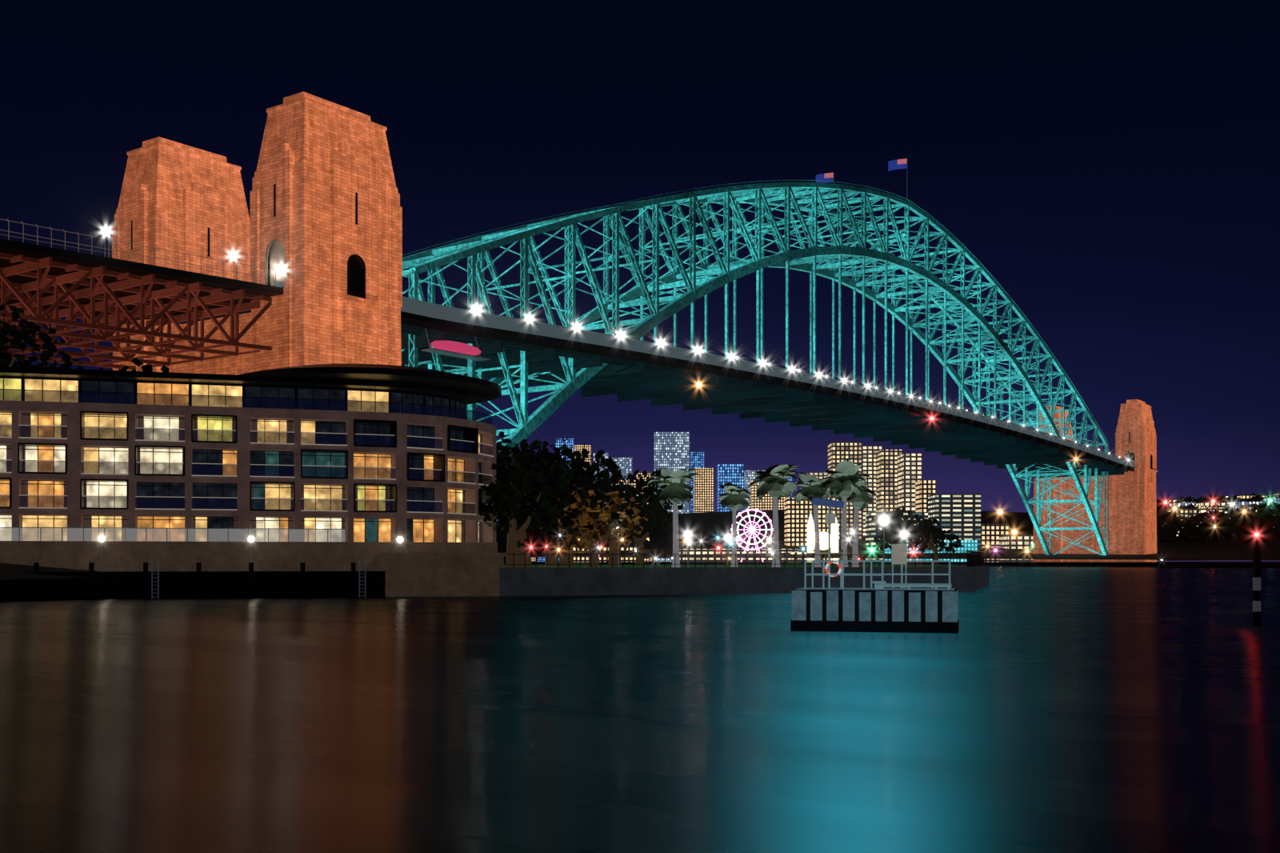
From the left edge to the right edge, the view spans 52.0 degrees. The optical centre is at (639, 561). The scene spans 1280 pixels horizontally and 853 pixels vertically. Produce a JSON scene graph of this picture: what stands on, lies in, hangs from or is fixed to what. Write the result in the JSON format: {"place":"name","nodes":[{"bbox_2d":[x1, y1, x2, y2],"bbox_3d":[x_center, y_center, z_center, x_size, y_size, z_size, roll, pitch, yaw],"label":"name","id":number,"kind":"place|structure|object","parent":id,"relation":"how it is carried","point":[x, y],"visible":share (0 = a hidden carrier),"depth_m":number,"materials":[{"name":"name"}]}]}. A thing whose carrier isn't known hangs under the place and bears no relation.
{"place":"outdoors","nodes":[
{"label":"outdoors","id":0,"kind":"place"},
{"bbox_2d":[0,562,95,579],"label":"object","id":1,"kind":"object","parent":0,"point":[9,571],"depth_m":94.28,"materials":[{"name":"grey"}]},
{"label":"approach","id":2,"kind":"object","parent":1,"relation":"on","visible":0},
{"bbox_2d":[0,218,284,320],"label":"approach deck","id":3,"kind":"structure","parent":2,"relation":"on","point":[40,252],"depth_m":219.34,"materials":[{"name":"black metal"}]},
{"bbox_2d":[104,229,236,279],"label":"street lamps","id":4,"kind":"object","parent":3,"relation":"on","point":[106,231],"visible":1,"depth_m":210.78,"materials":[{"name":"metal"}]},
{"bbox_2d":[0,252,271,369],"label":"approach span truss","id":5,"kind":"object","parent":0,"point":[45,282],"visible":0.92,"depth_m":229.30,"materials":[{"name":"brown metal"}]},
{"bbox_2d":[112,136,250,371],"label":"pylon","id":6,"kind":"object","parent":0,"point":[178,197],"visible":0.3,"depth_m":267.85,"materials":[{"name":"orange stone"}]},
{"bbox_2d":[250,92,402,371],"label":"pylon","id":7,"kind":"object","parent":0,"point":[326,222],"visible":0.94,"depth_m":241.73,"materials":[{"name":"orange stone"}]},
{"bbox_2d":[0,566,1279,852],"bbox_3d":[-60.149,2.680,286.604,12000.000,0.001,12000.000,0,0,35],"label":"harbour water","id":8,"kind":"structure","parent":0,"point":[1080,709],"depth_m":21.70,"materials":[{"name":"blue"}]},
{"bbox_2d":[0,527,506,599],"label":"wharf","id":9,"kind":"structure","parent":8,"relation":"on","point":[146,569],"depth_m":99.88,"materials":[{"name":"concrete"}]},
{"bbox_2d":[0,363,501,542],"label":"hotel building","id":10,"kind":"structure","parent":9,"relation":"on","point":[372,453],"depth_m":116.02,"materials":[{"name":"stone"}]},
{"bbox_2d":[163,312,1115,561],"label":"pylon abutments","id":11,"kind":"object","parent":8,"relation":"on","point":[235,365],"visible":0.14,"depth_m":704.02,"materials":[{"name":"orange stone"}]},
{"bbox_2d":[499,548,989,595],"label":"seawall","id":12,"kind":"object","parent":8,"relation":"on","point":[971,575],"visible":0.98,"depth_m":107.64,"materials":[{"name":"concrete"}]},
{"bbox_2d":[0,303,963,567],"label":"park trees","id":13,"kind":"object","parent":12,"relation":"on","point":[531,474],"depth_m":149.79,"materials":[{"name":"green plant"}]},
{"bbox_2d":[530,516,914,567],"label":"street lamps","id":14,"kind":"object","parent":12,"relation":"on","point":[884,520],"visible":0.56,"depth_m":164.93,"materials":[{"name":"silver metal"}]},
{"bbox_2d":[790,497,959,633],"bbox_3d":[9.223,1.315,51.311,6.259,7.730,3.280,0,0,14],"label":"floating pontoon","id":15,"kind":"object","parent":8,"relation":"on","point":[879,607],"visible":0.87,"depth_m":49.97,"materials":[{"name":"metal"}]},
{"bbox_2d":[1248,532,1265,624],"bbox_3d":[26.295,1.735,56.000,0.500,5.890,0.500,0,0,0],"label":"channel marker","id":16,"kind":"object","parent":8,"relation":"in","point":[1256,584],"visible":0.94,"depth_m":55.87,"materials":[{"name":"grey metal"}]},
{"bbox_2d":[0,0,1279,561],"label":"sky","id":17,"kind":"structure","parent":0,"point":[1114,166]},
{"bbox_2d":[647,459,877,567],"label":"park palm","id":18,"kind":"object","parent":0,"point":[845,479],"depth_m":131.55,"materials":[{"name":"green plant"}]},
{"bbox_2d":[496,509,1279,566],"bbox_3d":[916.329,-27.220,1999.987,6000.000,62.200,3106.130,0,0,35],"label":"shore land","id":19,"kind":"structure","parent":0,"point":[707,529],"depth_m":831.11,"materials":[{"name":"grey"}]},
{"bbox_2d":[401,179,1108,555],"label":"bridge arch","id":20,"kind":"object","parent":19,"relation":"on","point":[435,259],"visible":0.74,"depth_m":426.52,"materials":[{"name":"teal metal"}]},
{"bbox_2d":[421,328,489,360],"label":"maintenance gantry","id":21,"kind":"object","parent":20,"relation":"on","point":[457,350],"visible":1,"depth_m":271.44,"materials":[{"name":"pink metal"}]},
{"bbox_2d":[176,280,1135,471],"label":"bridge deck","id":22,"kind":"structure","parent":20,"relation":"hanging from","point":[436,317],"depth_m":346.37,"materials":[{"name":"black metal"}]},
{"bbox_2d":[172,301,1127,477],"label":"bridge under deck steel","id":23,"kind":"structure","parent":22,"relation":"attached to","point":[657,385],"depth_m":415.60,"materials":[{"name":"metal"}]},
{"bbox_2d":[472,308,1119,459],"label":"bridge lights","id":24,"kind":"object","parent":22,"relation":"on","point":[578,327],"visible":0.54,"depth_m":352.89},
{"bbox_2d":[816,158,907,213],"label":"flags","id":25,"kind":"object","parent":20,"relation":"on","point":[897,164],"visible":0.88,"depth_m":484.05},
{"bbox_2d":[731,508,838,561],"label":"amusement park","id":26,"kind":"structure","parent":19,"relation":"on","point":[823,538],"depth_m":791.65,"materials":[{"name":"white metal"}]},
{"bbox_2d":[531,432,1279,561],"bbox_3d":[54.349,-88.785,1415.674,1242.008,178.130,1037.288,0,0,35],"label":"shore buildings","id":27,"kind":"structure","parent":19,"relation":"on","point":[897,482],"depth_m":930.00,"materials":[{"name":"grey glass"}]},
{"bbox_2d":[557,499,1271,559],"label":"shore street lights","id":28,"kind":"object","parent":19,"relation":"on","point":[1014,531],"visible":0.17,"depth_m":834.77},
{"bbox_2d":[1032,404,1074,561],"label":"pylon","id":29,"kind":"object","parent":19,"relation":"on","point":[1056,545],"visible":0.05,"depth_m":722.40,"materials":[{"name":"orange stone"}]},
{"bbox_2d":[1114,399,1157,561],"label":"pylon","id":30,"kind":"object","parent":19,"relation":"on","point":[1135,499],"visible":0.98,"depth_m":698.37,"materials":[{"name":"orange stone"}]},
{"bbox_2d":[1156,492,1279,541],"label":"hillside","id":31,"kind":"structure","parent":19,"relation":"on","point":[1262,521],"depth_m":895.74,"materials":[{"name":"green plant"}]}
]}

